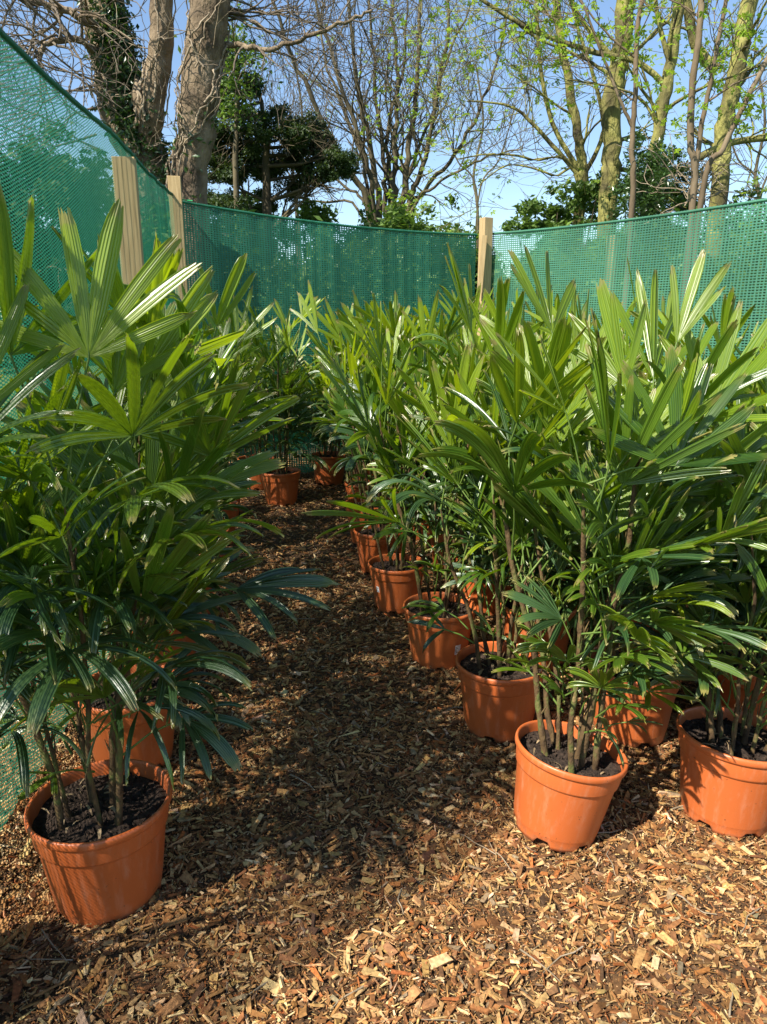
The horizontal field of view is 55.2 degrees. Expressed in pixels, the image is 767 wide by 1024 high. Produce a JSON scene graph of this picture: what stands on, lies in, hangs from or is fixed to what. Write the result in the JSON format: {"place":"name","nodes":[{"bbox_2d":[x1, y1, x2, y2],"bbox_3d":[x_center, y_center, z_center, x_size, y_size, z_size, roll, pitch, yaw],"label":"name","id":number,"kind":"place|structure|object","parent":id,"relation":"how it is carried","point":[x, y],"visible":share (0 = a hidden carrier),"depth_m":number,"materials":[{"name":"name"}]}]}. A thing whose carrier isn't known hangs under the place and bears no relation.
{"place":"outdoors","nodes":[
{"label":"outdoors","id":0,"kind":"place"},
{"bbox_2d":[0,354,341,490],"bbox_3d":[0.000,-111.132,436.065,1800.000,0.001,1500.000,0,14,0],"label":"ground","id":1,"kind":"structure","parent":0,"point":[76,401],"depth_m":16.69,"materials":[{"name":"green plant"}]},
{"bbox_2d":[0,296,101,364],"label":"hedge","id":2,"kind":"object","parent":1,"relation":"on","point":[28,325],"depth_m":27.39,"materials":[{"name":"green plant"}]},
{"bbox_2d":[0,117,163,408],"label":"dark shrub","id":3,"kind":"object","parent":1,"relation":"on","point":[32,186],"visible":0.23,"depth_m":7.17,"materials":[{"name":"green plant"}]},
{"bbox_2d":[0,0,447,337],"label":"ivy clad tree","id":4,"kind":"object","parent":1,"relation":"on","point":[129,93],"visible":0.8,"depth_m":8.72,"materials":[{"name":"beige plant"}]},
{"bbox_2d":[174,0,282,280],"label":"leafy tree","id":5,"kind":"object","parent":1,"relation":"on","point":[230,84],"visible":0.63,"depth_m":10.89,"materials":[{"name":"green plant"}]},
{"bbox_2d":[207,69,365,254],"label":"evergreen tree","id":6,"kind":"object","parent":1,"relation":"on","point":[314,141],"visible":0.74,"depth_m":11.68,"materials":[{"name":"green plant"}]},
{"bbox_2d":[230,4,360,265],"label":"bare tree","id":7,"kind":"object","parent":1,"relation":"on","point":[279,88],"visible":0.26,"depth_m":19.75,"materials":[{"name":"green plant"}]},
{"bbox_2d":[213,190,478,263],"bbox_3d":[-0.630,-3.833,13.505,4.659,3.894,2.494,0,14,0],"label":"shrub","id":8,"kind":"object","parent":1,"relation":"on","point":[315,209],"visible":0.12,"depth_m":12.88,"materials":[{"name":"green plant"}]},
{"bbox_2d":[169,0,593,232],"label":"bare tree","id":9,"kind":"object","parent":1,"relation":"on","point":[367,197],"visible":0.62,"depth_m":13.35,"materials":[{"name":"brown plant"}]},
{"bbox_2d":[141,194,766,438],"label":"undergrowth","id":10,"kind":"object","parent":1,"relation":"on","point":[397,218],"visible":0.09,"depth_m":9.78,"materials":[{"name":"green plant"}]},
{"bbox_2d":[378,3,573,254],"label":"bare tree","id":11,"kind":"object","parent":1,"relation":"on","point":[477,196],"visible":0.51,"depth_m":21.96,"materials":[{"name":"brown plant"}]},
{"bbox_2d":[400,0,689,271],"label":"forked tree","id":12,"kind":"object","parent":1,"relation":"on","point":[572,163],"visible":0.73,"depth_m":10.87,"materials":[{"name":"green plant"}]},
{"bbox_2d":[499,165,623,275],"bbox_3d":[2.672,-3.198,11.233,1.989,3.779,1.310,0,14,0],"label":"olive shrub","id":13,"kind":"object","parent":1,"relation":"on","point":[589,195],"visible":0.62,"depth_m":10.73,"materials":[{"name":"green plant"}]},
{"bbox_2d":[368,0,763,210],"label":"mossy tree","id":14,"kind":"object","parent":1,"relation":"on","point":[664,96],"visible":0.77,"depth_m":9.29,"materials":[{"name":"green plant"}]},
{"bbox_2d":[385,0,746,247],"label":"mossy tree","id":15,"kind":"object","parent":1,"relation":"on","point":[611,163],"visible":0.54,"depth_m":9.92,"materials":[{"name":"green plant"}]},
{"bbox_2d":[601,126,680,323],"bbox_3d":[3.399,-2.955,9.861,0.986,3.990,1.569,7,16,26],"label":"ivy bush","id":16,"kind":"object","parent":1,"relation":"on","point":[624,187],"visible":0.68,"depth_m":9.13,"materials":[{"name":"green plant"}]},
{"bbox_2d":[628,148,710,212],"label":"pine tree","id":17,"kind":"object","parent":1,"relation":"on","point":[681,170],"visible":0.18,"depth_m":11.67,"materials":[{"name":"green plant"}]},
{"bbox_2d":[616,118,763,238],"bbox_3d":[3.158,-3.474,7.551,1.508,1.223,1.149,-8,17,-29],"label":"dead bramble","id":18,"kind":"object","parent":1,"relation":"on","point":[699,183],"visible":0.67,"depth_m":7.53,"materials":[{"name":"plant"}]},
{"bbox_2d":[620,182,766,265],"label":"green shrub","id":19,"kind":"object","parent":1,"relation":"on","point":[683,200],"visible":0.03,"depth_m":11.42,"materials":[{"name":"green plant"}]},
{"bbox_2d":[637,0,766,262],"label":"mossy tree","id":20,"kind":"object","parent":1,"relation":"on","point":[723,124],"visible":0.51,"depth_m":9.89,"materials":[{"name":"green plant"}]},
{"bbox_2d":[666,1,766,223],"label":"bare tree","id":21,"kind":"object","parent":1,"relation":"on","point":[756,169],"visible":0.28,"depth_m":17.44,"materials":[{"name":"green plant"}]},
{"bbox_2d":[0,444,766,1023],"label":"mulch path","id":22,"kind":"structure","parent":0,"point":[242,914],"depth_m":2.11,"materials":[{"name":"brown wood"}]},
{"bbox_2d":[0,284,81,443],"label":"potted palm","id":23,"kind":"object","parent":22,"relation":"on","point":[37,363],"visible":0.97,"depth_m":1.42,"materials":[{"name":"plant"}]},
{"bbox_2d":[0,27,192,831],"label":"netting fence","id":24,"kind":"object","parent":22,"relation":"on","point":[125,174],"visible":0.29,"depth_m":3.10,"materials":[{"name":"green fabric"}]},
{"bbox_2d":[1,248,266,765],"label":"potted palm","id":25,"kind":"object","parent":22,"relation":"on","point":[147,749],"visible":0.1,"depth_m":2.49,"materials":[{"name":"plant"}]},
{"bbox_2d":[0,184,341,927],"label":"potted palm","id":26,"kind":"object","parent":22,"relation":"on","point":[96,832],"visible":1,"depth_m":1.71,"materials":[{"name":"plant"}]},
{"bbox_2d":[85,253,256,680],"bbox_3d":[-1.012,-0.146,3.133,1.032,1.815,0.893,0,14,0],"label":"potted palm","id":27,"kind":"object","parent":22,"relation":"on","point":[225,308],"visible":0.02,"depth_m":2.95,"materials":[{"name":"plant"}]},
{"bbox_2d":[102,318,263,614],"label":"potted palm","id":28,"kind":"object","parent":22,"relation":"on","point":[253,387],"visible":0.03,"depth_m":3.60,"materials":[{"name":"plant"}]},
{"bbox_2d":[181,283,275,544],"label":"potted palm","id":29,"kind":"object","parent":22,"relation":"on","point":[229,513],"visible":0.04,"depth_m":5.09,"materials":[{"name":"plant"}]},
{"bbox_2d":[189,287,275,556],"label":"potted palm","id":30,"kind":"object","parent":22,"relation":"on","point":[259,317],"visible":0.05,"depth_m":4.37,"materials":[{"name":"plant"}]},
{"bbox_2d":[209,312,285,515],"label":"potted palm","id":31,"kind":"object","parent":22,"relation":"on","point":[242,344],"visible":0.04,"depth_m":5.81,"materials":[{"name":"plant"}]},
{"bbox_2d":[226,299,311,489],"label":"potted palm","id":32,"kind":"object","parent":22,"relation":"on","point":[256,341],"visible":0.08,"depth_m":6.85,"materials":[{"name":"plant"}]},
{"bbox_2d":[243,292,343,505],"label":"potted palm","id":33,"kind":"object","parent":22,"relation":"on","point":[280,486],"visible":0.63,"depth_m":6.25,"materials":[{"name":"plant"}]},
{"bbox_2d":[291,303,354,485],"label":"potted palm","id":34,"kind":"object","parent":22,"relation":"on","point":[323,477],"visible":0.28,"depth_m":7.13,"materials":[{"name":"plant"}]},
{"bbox_2d":[182,200,492,473],"bbox_3d":[-0.366,-1.702,7.545,3.191,2.642,0.337,-6,16,-21],"label":"netting fence","id":35,"kind":"object","parent":22,"relation":"on","point":[485,249],"visible":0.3,"depth_m":7.42,"materials":[{"name":"green fabric"}]},
{"bbox_2d":[309,292,393,477],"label":"potted palm","id":36,"kind":"object","parent":22,"relation":"on","point":[335,350],"visible":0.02,"depth_m":6.68,"materials":[{"name":"plant"}]},
{"bbox_2d":[290,280,432,572],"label":"potted palm","id":37,"kind":"object","parent":22,"relation":"on","point":[367,546],"visible":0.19,"depth_m":4.51,"materials":[{"name":"plant"}]},
{"bbox_2d":[306,301,416,498],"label":"potted palm","id":38,"kind":"object","parent":22,"relation":"on","point":[346,483],"visible":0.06,"depth_m":5.81,"materials":[{"name":"plant"}]},
{"bbox_2d":[300,289,431,544],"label":"potted palm","id":39,"kind":"object","parent":22,"relation":"on","point":[342,325],"visible":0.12,"depth_m":5.10,"materials":[{"name":"plant"}]},
{"bbox_2d":[305,283,480,613],"bbox_3d":[0.126,-0.297,3.877,0.934,1.734,1.057,-5,15,-19],"label":"potted palm","id":40,"kind":"object","parent":22,"relation":"on","point":[394,583],"visible":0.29,"depth_m":3.87,"materials":[{"name":"plant"}]},
{"bbox_2d":[23,581,763,1023],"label":"fallen twigs","id":41,"kind":"object","parent":22,"relation":"on","point":[401,889],"visible":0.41,"depth_m":1.97,"materials":[{"name":"brown wood"}]},
{"bbox_2d":[389,313,449,488],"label":"potted palm","id":42,"kind":"object","parent":22,"relation":"on","point":[445,326],"depth_m":6.44,"materials":[{"name":"plant"}]},
{"bbox_2d":[394,310,447,399],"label":"potted palm","id":43,"kind":"object","parent":22,"relation":"on","point":[436,330],"depth_m":5.66,"materials":[{"name":"plant"}]},
{"bbox_2d":[401,305,443,339],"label":"potted palm","id":44,"kind":"object","parent":22,"relation":"on","point":[425,310],"visible":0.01,"depth_m":7.06,"materials":[{"name":"plant"}]},
{"bbox_2d":[320,243,527,670],"bbox_3d":[0.236,-0.206,3.285,0.984,1.854,1.059,0,14,0],"label":"potted palm","id":45,"kind":"object","parent":22,"relation":"on","point":[443,648],"visible":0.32,"depth_m":3.23,"materials":[{"name":"plant"}]},
{"bbox_2d":[383,288,493,542],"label":"potted palm","id":46,"kind":"object","parent":22,"relation":"on","point":[446,308],"visible":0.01,"depth_m":5.10,"materials":[{"name":"plant"}]},
{"bbox_2d":[389,301,506,576],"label":"potted palm","id":47,"kind":"object","parent":22,"relation":"on","point":[480,344],"visible":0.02,"depth_m":4.44,"materials":[{"name":"plant"}]},
{"bbox_2d":[300,244,642,742],"bbox_3d":[0.329,-0.049,2.754,1.218,1.816,1.086,0,14,0],"label":"potted palm","id":48,"kind":"object","parent":22,"relation":"on","point":[498,707],"visible":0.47,"depth_m":2.65,"materials":[{"name":"plant"}]},
{"bbox_2d":[444,303,509,358],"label":"potted palm","id":49,"kind":"object","parent":22,"relation":"on","point":[482,338],"visible":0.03,"depth_m":5.83,"materials":[{"name":"plant"}]},
{"bbox_2d":[457,288,517,333],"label":"potted palm","id":50,"kind":"object","parent":22,"relation":"on","point":[513,304],"depth_m":6.80,"materials":[{"name":"plant"}]},
{"bbox_2d":[402,278,598,616],"bbox_3d":[0.591,-0.333,3.917,0.994,1.783,1.028,-9,17,-30],"label":"potted palm","id":51,"kind":"object","parent":22,"relation":"on","point":[490,307],"visible":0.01,"depth_m":3.93,"materials":[{"name":"plant"}]},
{"bbox_2d":[425,289,664,670],"bbox_3d":[0.698,-0.117,3.231,1.021,1.710,1.004,-7,16,-24],"label":"potted palm","id":52,"kind":"object","parent":22,"relation":"on","point":[562,644],"visible":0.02,"depth_m":3.22,"materials":[{"name":"plant"}]},
{"bbox_2d":[477,285,629,360],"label":"potted palm","id":53,"kind":"object","parent":22,"relation":"on","point":[521,322],"depth_m":4.21,"materials":[{"name":"plant"}]},
{"bbox_2d":[479,0,665,311],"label":"sapling","id":54,"kind":"object","parent":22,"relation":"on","point":[544,8],"visible":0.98,"depth_m":7.29,"materials":[{"name":"brown plant"}]},
{"bbox_2d":[415,249,766,852],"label":"potted palm","id":55,"kind":"object","parent":22,"relation":"on","point":[570,774],"visible":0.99,"depth_m":2.00,"materials":[{"name":"plant"}]},
{"bbox_2d":[531,257,655,614],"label":"potted palm","id":56,"kind":"object","parent":22,"relation":"on","point":[632,306],"visible":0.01,"depth_m":3.81,"materials":[{"name":"plant"}]},
{"bbox_2d":[569,313,646,370],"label":"potted palm","id":57,"kind":"object","parent":22,"relation":"on","point":[599,327],"depth_m":5.59,"materials":[{"name":"plant"}]},
{"bbox_2d":[492,294,753,747],"bbox_3d":[0.897,0.057,2.674,1.075,1.650,0.974,0,14,0],"label":"potted palm","id":58,"kind":"object","parent":22,"relation":"on","point":[631,735],"visible":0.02,"depth_m":2.70,"materials":[{"name":"plant"}]},
{"bbox_2d":[490,198,766,409],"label":"netting fence","id":59,"kind":"object","parent":22,"relation":"on","point":[610,266],"visible":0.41,"depth_m":6.11,"materials":[{"name":"green fabric"}]},
{"bbox_2d":[569,292,690,385],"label":"potted palm","id":60,"kind":"object","parent":22,"relation":"on","point":[668,315],"visible":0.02,"depth_m":4.30,"materials":[{"name":"plant"}]},
{"bbox_2d":[588,286,763,640],"bbox_3d":[1.228,-0.111,3.244,0.978,1.691,1.022,0,14,0],"label":"potted palm","id":61,"kind":"object","parent":22,"relation":"on","point":[726,304],"visible":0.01,"depth_m":2.98,"materials":[{"name":"plant"}]},
{"bbox_2d":[594,334,766,838],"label":"potted palm","id":62,"kind":"object","parent":22,"relation":"on","point":[723,769],"visible":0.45,"depth_m":2.24,"materials":[{"name":"plant"}]},
{"bbox_2d":[610,0,766,311],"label":"sapling","id":63,"kind":"object","parent":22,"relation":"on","point":[691,101],"visible":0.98,"depth_m":6.83,"materials":[{"name":"green plant"}]},
{"bbox_2d":[641,306,754,606],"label":"potted palm","id":64,"kind":"object","parent":22,"relation":"on","point":[716,334],"depth_m":3.75,"materials":[{"name":"plant"}]},
{"bbox_2d":[684,321,766,406],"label":"potted palm","id":65,"kind":"object","parent":22,"relation":"on","point":[758,352],"depth_m":4.50,"materials":[{"name":"plant"}]},
{"bbox_2d":[695,345,766,717],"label":"potted palm","id":66,"kind":"object","parent":22,"relation":"on","point":[760,409],"visible":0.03,"depth_m":2.75,"materials":[{"name":"plant"}]},
{"bbox_2d":[757,379,764,393],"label":"potted palm","id":67,"kind":"object","parent":22,"relation":"on","point":[760,389],"depth_m":3.20,"materials":[{"name":"plant"}]},
{"bbox_2d":[0,0,766,311],"label":"sky","id":68,"kind":"structure","parent":0,"point":[511,193],"materials":[{"name":"blue"}]}
]}

